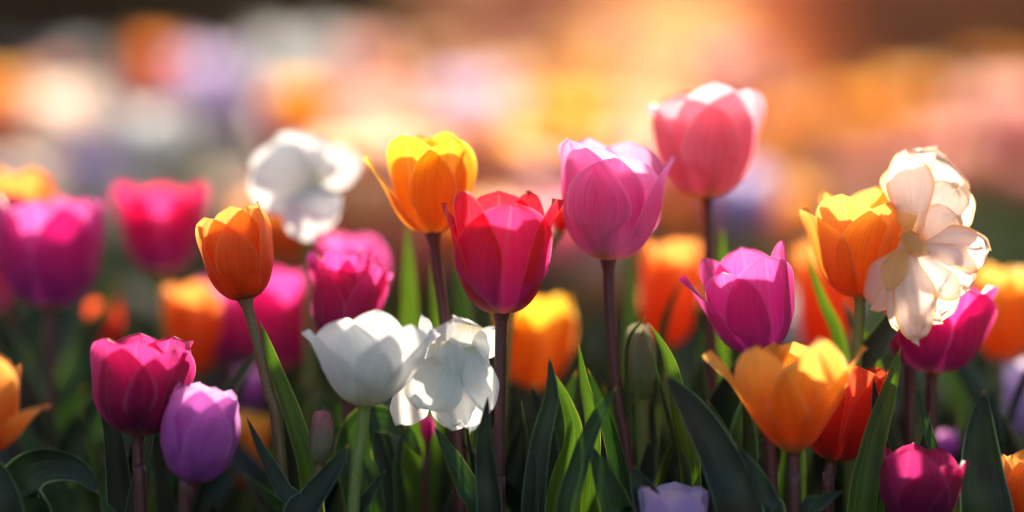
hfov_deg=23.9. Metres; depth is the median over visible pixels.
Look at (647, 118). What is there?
tulip
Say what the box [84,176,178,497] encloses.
tulip
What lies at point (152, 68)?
tulip
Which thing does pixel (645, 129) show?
tulip
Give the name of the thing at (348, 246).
tulip
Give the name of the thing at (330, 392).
tulip plant
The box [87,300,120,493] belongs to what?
tulip bud
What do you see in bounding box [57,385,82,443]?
tulip plant
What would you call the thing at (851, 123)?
tulip
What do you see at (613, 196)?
tulip
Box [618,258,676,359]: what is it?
tulip
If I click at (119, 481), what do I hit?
tulip plant
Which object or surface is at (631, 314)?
tulip plant
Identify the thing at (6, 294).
tulip
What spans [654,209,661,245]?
tulip
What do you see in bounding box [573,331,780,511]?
tulip plant
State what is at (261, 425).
tulip
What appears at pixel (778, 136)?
tulip
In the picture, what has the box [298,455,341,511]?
tulip plant
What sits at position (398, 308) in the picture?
tulip plant
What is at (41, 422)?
tulip plant
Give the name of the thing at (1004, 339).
tulip
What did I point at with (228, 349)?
tulip
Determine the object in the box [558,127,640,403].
tulip
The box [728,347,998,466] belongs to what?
tulip plant
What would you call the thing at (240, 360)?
tulip plant
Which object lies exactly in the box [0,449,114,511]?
tulip plant
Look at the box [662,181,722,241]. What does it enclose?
tulip
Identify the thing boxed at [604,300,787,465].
tulip plant
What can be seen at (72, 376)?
tulip plant
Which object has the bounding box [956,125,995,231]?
tulip
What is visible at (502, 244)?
tulip
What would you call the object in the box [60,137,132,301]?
tulip
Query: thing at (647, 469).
tulip plant
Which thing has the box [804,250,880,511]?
tulip plant
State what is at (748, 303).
tulip
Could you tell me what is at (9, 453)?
tulip plant
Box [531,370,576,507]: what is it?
tulip plant
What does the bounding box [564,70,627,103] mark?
tulip
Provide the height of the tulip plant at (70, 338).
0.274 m
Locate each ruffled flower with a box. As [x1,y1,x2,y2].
[249,130,360,431]
[390,315,498,511]
[863,146,990,445]
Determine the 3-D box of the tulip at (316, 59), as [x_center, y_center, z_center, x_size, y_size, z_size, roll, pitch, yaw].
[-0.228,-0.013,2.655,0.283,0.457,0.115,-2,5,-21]
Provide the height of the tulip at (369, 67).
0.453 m
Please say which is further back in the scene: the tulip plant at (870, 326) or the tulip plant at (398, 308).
the tulip plant at (398, 308)
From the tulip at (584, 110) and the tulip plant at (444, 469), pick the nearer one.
the tulip plant at (444, 469)
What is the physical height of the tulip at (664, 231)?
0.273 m
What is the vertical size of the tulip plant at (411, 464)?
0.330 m
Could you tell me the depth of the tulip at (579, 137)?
1.94 m
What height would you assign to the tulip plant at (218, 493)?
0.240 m
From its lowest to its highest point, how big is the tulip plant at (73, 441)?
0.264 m
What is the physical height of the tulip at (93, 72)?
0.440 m
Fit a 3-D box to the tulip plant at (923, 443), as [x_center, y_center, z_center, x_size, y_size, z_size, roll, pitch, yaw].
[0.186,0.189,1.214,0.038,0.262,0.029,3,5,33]
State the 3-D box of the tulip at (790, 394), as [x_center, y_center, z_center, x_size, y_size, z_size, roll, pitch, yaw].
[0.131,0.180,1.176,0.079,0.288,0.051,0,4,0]
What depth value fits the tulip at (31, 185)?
1.38 m
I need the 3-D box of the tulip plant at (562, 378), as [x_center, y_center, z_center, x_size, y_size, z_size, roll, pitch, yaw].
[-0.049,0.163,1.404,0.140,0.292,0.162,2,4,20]
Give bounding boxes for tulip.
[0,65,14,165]
[0,73,33,318]
[0,168,54,458]
[0,195,106,448]
[0,271,13,311]
[0,353,50,450]
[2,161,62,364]
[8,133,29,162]
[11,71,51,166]
[18,85,121,317]
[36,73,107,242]
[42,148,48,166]
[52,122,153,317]
[55,60,116,302]
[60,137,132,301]
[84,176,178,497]
[90,333,195,511]
[113,181,209,339]
[115,39,203,287]
[116,103,196,500]
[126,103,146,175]
[160,382,240,511]
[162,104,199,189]
[162,280,221,382]
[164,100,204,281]
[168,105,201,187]
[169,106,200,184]
[171,49,281,371]
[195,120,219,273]
[195,201,288,481]
[199,278,241,390]
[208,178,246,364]
[213,75,265,181]
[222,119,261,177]
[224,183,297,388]
[227,409,271,511]
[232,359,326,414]
[233,267,317,369]
[234,193,332,396]
[242,34,351,93]
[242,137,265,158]
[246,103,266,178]
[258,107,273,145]
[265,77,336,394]
[302,310,440,511]
[306,249,392,510]
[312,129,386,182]
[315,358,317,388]
[317,231,388,410]
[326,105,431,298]
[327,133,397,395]
[331,173,398,245]
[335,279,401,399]
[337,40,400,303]
[363,130,476,511]
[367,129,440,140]
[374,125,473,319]
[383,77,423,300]
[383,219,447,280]
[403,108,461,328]
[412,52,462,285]
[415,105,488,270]
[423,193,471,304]
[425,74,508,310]
[441,191,563,511]
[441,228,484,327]
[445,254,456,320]
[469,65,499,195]
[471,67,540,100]
[473,191,607,384]
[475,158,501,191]
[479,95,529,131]
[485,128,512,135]
[486,127,578,408]
[498,146,560,406]
[510,295,575,432]
[519,190,591,386]
[526,89,615,136]
[529,131,624,401]
[541,274,553,297]
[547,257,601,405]
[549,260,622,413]
[551,68,596,94]
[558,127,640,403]
[558,138,675,511]
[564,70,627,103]
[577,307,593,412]
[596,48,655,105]
[612,121,652,258]
[614,102,648,323]
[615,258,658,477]
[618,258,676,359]
[637,110,675,239]
[638,482,707,511]
[639,134,669,184]
[639,238,703,444]
[646,82,764,511]
[653,212,703,242]
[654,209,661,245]
[657,95,670,105]
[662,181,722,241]
[678,240,794,497]
[681,233,687,240]
[682,193,701,208]
[683,42,810,259]
[703,337,866,511]
[712,162,778,461]
[714,230,776,260]
[727,84,759,253]
[733,162,757,250]
[745,79,762,247]
[754,110,801,256]
[756,179,826,252]
[767,93,892,265]
[785,293,849,343]
[790,241,853,511]
[799,186,899,511]
[810,360,888,511]
[828,161,888,195]
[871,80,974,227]
[880,443,969,511]
[886,286,997,437]
[903,134,978,407]
[913,133,998,286]
[955,78,1023,400]
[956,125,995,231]
[961,72,1013,245]
[973,264,1023,413]
[984,147,1023,363]
[1001,449,1023,511]
[1003,359,1023,448]
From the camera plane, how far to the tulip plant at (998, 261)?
2.14 m
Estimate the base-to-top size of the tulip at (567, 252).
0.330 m
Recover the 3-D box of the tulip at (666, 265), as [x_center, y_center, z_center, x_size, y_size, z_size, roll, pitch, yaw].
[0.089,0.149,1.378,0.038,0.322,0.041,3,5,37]
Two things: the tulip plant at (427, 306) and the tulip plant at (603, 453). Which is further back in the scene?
the tulip plant at (427, 306)
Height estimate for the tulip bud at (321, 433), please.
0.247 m
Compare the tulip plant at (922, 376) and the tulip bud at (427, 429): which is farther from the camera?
the tulip plant at (922, 376)
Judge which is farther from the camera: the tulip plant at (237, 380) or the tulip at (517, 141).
the tulip at (517, 141)
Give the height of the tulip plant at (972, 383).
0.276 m
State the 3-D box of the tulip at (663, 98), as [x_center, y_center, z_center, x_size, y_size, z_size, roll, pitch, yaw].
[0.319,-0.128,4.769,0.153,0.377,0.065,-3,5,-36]
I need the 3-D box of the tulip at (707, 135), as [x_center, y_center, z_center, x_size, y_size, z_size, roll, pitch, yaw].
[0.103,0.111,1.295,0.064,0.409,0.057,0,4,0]
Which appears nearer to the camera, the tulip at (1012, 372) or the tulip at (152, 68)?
the tulip at (1012, 372)
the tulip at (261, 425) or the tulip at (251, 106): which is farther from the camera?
the tulip at (251, 106)
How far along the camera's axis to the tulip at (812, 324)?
1.43 m
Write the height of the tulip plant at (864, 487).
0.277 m
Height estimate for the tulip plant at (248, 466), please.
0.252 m
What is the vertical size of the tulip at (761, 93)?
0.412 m
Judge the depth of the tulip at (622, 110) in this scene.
2.67 m
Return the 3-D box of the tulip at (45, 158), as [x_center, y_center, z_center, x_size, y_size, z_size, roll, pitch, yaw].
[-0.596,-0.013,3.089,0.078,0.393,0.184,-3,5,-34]
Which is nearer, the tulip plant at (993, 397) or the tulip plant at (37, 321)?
the tulip plant at (993, 397)
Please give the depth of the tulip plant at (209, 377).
1.53 m
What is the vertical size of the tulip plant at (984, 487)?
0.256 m
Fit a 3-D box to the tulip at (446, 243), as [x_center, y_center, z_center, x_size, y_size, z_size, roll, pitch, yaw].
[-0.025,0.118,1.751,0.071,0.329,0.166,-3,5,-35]
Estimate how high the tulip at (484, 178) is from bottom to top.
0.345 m
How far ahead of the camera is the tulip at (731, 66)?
2.25 m
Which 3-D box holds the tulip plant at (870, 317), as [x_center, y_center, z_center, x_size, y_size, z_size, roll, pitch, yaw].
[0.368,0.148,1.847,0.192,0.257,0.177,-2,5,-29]
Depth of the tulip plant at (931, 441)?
1.20 m
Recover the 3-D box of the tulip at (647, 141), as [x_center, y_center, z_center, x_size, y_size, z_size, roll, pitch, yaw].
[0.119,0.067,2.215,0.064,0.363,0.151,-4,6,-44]
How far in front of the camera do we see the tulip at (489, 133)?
2.06 m
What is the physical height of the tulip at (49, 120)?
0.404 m
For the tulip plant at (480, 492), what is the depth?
1.18 m
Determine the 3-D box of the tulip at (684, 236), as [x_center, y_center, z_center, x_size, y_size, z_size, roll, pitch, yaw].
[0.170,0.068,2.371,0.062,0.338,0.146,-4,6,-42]
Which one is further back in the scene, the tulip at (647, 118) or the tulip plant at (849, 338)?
the tulip at (647, 118)
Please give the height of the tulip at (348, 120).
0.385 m
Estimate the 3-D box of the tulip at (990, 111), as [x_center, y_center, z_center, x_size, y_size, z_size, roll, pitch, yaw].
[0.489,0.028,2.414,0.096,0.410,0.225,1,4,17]
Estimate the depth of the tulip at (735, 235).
2.90 m
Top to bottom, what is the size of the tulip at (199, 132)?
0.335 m
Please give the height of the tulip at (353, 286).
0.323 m
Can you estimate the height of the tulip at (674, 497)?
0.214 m
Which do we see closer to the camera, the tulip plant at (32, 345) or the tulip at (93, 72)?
the tulip plant at (32, 345)
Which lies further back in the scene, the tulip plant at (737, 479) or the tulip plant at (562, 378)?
the tulip plant at (562, 378)
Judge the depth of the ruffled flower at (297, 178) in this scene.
1.32 m
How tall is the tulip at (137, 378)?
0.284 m
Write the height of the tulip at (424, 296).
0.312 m
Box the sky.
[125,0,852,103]
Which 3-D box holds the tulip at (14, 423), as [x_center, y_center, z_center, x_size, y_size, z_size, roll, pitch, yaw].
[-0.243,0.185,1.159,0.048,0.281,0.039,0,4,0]
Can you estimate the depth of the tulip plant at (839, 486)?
1.27 m
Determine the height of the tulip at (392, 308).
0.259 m
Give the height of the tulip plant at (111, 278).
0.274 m
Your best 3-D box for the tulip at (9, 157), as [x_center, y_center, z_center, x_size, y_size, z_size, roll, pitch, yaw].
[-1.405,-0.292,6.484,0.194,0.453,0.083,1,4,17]
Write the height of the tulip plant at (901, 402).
0.294 m
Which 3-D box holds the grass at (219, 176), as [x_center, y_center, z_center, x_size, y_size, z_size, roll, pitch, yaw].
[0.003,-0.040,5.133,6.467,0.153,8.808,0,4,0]
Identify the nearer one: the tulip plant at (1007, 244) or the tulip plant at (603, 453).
the tulip plant at (603, 453)
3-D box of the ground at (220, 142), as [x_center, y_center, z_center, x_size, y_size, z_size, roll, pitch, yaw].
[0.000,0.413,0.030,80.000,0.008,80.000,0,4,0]
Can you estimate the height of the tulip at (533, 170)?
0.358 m
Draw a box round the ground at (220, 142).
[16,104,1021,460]
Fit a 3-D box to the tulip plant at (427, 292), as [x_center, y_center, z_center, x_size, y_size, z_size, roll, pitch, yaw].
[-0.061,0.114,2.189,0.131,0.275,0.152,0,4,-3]
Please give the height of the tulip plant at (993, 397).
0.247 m
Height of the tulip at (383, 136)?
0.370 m
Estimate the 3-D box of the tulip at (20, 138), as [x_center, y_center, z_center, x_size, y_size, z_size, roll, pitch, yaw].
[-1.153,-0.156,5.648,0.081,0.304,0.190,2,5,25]
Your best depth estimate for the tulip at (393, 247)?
1.84 m
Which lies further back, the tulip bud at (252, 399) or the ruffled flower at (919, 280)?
the tulip bud at (252, 399)
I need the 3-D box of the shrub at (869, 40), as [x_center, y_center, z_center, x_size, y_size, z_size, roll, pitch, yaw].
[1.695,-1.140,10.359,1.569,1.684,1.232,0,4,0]
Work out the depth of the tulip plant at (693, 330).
2.15 m
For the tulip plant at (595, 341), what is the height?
0.294 m
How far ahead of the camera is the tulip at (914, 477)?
1.16 m
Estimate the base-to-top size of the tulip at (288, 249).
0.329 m
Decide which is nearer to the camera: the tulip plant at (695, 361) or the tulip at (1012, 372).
the tulip at (1012, 372)
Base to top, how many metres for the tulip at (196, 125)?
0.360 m
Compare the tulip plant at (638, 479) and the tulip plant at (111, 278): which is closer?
the tulip plant at (638, 479)
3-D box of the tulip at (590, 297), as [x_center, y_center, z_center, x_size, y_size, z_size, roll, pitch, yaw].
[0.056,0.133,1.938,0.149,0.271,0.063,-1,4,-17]
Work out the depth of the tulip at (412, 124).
2.08 m
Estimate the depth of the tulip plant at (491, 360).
1.64 m
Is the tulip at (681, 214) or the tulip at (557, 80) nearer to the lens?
the tulip at (681, 214)
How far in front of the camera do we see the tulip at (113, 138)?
2.68 m
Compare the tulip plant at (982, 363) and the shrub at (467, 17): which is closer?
the tulip plant at (982, 363)
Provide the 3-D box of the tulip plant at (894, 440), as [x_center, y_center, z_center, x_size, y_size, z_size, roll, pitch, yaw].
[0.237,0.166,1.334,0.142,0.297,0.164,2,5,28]
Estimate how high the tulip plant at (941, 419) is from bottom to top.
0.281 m
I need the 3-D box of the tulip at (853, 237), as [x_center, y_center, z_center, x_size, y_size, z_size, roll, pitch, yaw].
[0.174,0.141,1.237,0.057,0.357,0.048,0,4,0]
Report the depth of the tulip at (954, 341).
1.23 m
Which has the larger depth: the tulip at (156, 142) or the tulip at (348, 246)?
the tulip at (156, 142)
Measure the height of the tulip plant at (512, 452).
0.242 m
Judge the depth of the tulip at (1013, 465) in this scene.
1.18 m
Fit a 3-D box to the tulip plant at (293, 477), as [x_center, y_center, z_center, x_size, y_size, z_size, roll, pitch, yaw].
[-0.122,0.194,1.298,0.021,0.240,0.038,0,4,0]
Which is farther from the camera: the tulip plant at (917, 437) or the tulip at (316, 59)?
the tulip at (316, 59)
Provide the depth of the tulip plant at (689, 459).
1.19 m
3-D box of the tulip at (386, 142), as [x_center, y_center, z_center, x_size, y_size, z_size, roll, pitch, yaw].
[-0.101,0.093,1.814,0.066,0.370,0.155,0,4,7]
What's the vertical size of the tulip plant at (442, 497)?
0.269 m
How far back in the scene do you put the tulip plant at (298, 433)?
1.20 m
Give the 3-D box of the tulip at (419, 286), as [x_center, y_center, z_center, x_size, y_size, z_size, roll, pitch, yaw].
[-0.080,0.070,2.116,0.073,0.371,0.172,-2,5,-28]
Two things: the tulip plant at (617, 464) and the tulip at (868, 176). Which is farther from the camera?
the tulip at (868, 176)
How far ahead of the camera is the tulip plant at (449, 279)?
1.86 m
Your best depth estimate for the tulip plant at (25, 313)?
1.66 m
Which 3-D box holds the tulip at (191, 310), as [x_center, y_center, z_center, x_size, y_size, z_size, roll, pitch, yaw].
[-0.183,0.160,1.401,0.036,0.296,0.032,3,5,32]
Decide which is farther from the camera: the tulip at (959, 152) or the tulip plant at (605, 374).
the tulip at (959, 152)
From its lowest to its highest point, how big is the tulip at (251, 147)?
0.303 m
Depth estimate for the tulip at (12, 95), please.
2.26 m
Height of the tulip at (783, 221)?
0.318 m
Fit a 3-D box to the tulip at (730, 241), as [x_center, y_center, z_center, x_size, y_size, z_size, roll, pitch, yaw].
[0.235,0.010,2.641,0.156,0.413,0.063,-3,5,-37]
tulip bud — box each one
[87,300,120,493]
[235,364,264,511]
[309,410,333,511]
[420,415,434,511]
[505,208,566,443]
[624,322,655,468]
[936,428,957,511]
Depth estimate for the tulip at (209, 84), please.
2.37 m
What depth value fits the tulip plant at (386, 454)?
1.24 m
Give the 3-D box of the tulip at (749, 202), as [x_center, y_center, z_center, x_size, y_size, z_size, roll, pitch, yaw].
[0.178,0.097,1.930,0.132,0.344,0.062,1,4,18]
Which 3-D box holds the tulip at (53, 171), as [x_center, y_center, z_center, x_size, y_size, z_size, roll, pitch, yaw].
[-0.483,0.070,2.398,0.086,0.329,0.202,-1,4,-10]
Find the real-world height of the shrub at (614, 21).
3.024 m
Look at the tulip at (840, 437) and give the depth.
1.20 m
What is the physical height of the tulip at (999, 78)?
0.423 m
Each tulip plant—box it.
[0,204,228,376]
[0,302,150,465]
[0,310,250,511]
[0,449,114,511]
[5,444,46,491]
[16,260,210,486]
[16,300,38,343]
[18,306,128,505]
[18,430,106,511]
[20,280,121,498]
[21,314,57,366]
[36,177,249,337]
[39,222,254,511]
[42,396,102,510]
[56,361,231,511]
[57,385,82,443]
[81,333,317,511]
[81,401,102,511]
[99,257,256,366]
[100,414,154,511]
[116,264,454,387]
[150,363,299,482]
[150,432,178,511]
[151,457,343,511]
[176,276,340,403]
[199,382,244,511]
[207,363,234,376]
[231,381,519,511]
[235,280,399,411]
[246,322,324,511]
[265,412,303,511]
[279,265,491,410]
[283,444,385,511]
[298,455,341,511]
[300,318,585,511]
[301,314,577,464]
[315,398,422,511]
[342,355,603,511]
[371,426,409,511]
[387,278,431,322]
[391,356,494,436]
[392,293,522,404]
[401,228,471,511]
[423,279,431,315]
[424,290,658,468]
[434,397,501,511]
[439,426,449,495]
[443,264,635,417]
[446,289,491,325]
[466,357,740,511]
[493,391,523,511]
[516,304,657,479]
[521,356,581,511]
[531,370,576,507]
[555,344,634,511]
[563,384,606,511]
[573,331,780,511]
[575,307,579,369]
[577,260,885,511]
[588,316,646,506]
[599,314,898,511]
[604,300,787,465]
[604,387,655,483]
[617,232,732,475]
[622,259,916,387]
[623,257,680,465]
[630,466,659,511]
[649,324,700,486]
[657,388,706,470]
[664,374,784,511]
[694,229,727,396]
[695,256,918,410]
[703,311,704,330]
[707,399,763,464]
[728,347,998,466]
[730,348,947,511]
[758,451,804,511]
[780,343,962,511]
[788,304,871,343]
[800,347,900,511]
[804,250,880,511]
[812,451,843,511]
[841,298,1023,511]
[866,301,1019,443]
[866,307,894,372]
[871,376,930,511]
[900,240,1015,362]
[916,377,938,437]
[916,386,937,449]
[916,416,958,443]
[938,376,964,441]
[939,371,1022,455]
[953,403,970,511]
[954,364,1004,445]
[960,389,1013,511]
[971,383,1000,448]
[979,200,1019,362]
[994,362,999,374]
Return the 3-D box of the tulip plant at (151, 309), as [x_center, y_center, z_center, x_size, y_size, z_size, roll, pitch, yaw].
[-0.155,0.144,1.653,0.236,0.295,0.169,2,5,21]
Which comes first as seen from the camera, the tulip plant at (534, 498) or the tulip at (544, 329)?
the tulip plant at (534, 498)
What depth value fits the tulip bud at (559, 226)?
1.27 m
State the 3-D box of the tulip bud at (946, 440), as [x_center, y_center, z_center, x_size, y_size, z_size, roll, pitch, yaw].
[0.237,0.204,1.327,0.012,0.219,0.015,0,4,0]
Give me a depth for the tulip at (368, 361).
1.17 m
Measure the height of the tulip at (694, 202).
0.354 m
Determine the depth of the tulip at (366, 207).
1.71 m
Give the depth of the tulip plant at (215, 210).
2.19 m
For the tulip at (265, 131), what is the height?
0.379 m
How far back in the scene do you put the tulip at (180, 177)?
3.73 m
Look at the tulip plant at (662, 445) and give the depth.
1.32 m
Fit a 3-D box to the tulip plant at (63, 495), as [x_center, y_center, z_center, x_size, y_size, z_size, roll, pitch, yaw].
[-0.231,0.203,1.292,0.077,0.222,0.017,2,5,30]
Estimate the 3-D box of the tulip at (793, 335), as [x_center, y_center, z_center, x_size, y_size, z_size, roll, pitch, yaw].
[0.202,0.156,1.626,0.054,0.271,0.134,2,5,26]
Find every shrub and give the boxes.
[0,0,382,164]
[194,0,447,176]
[224,0,598,130]
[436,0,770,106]
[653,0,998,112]
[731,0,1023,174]
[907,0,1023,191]
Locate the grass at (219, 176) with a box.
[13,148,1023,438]
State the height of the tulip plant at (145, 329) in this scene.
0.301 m

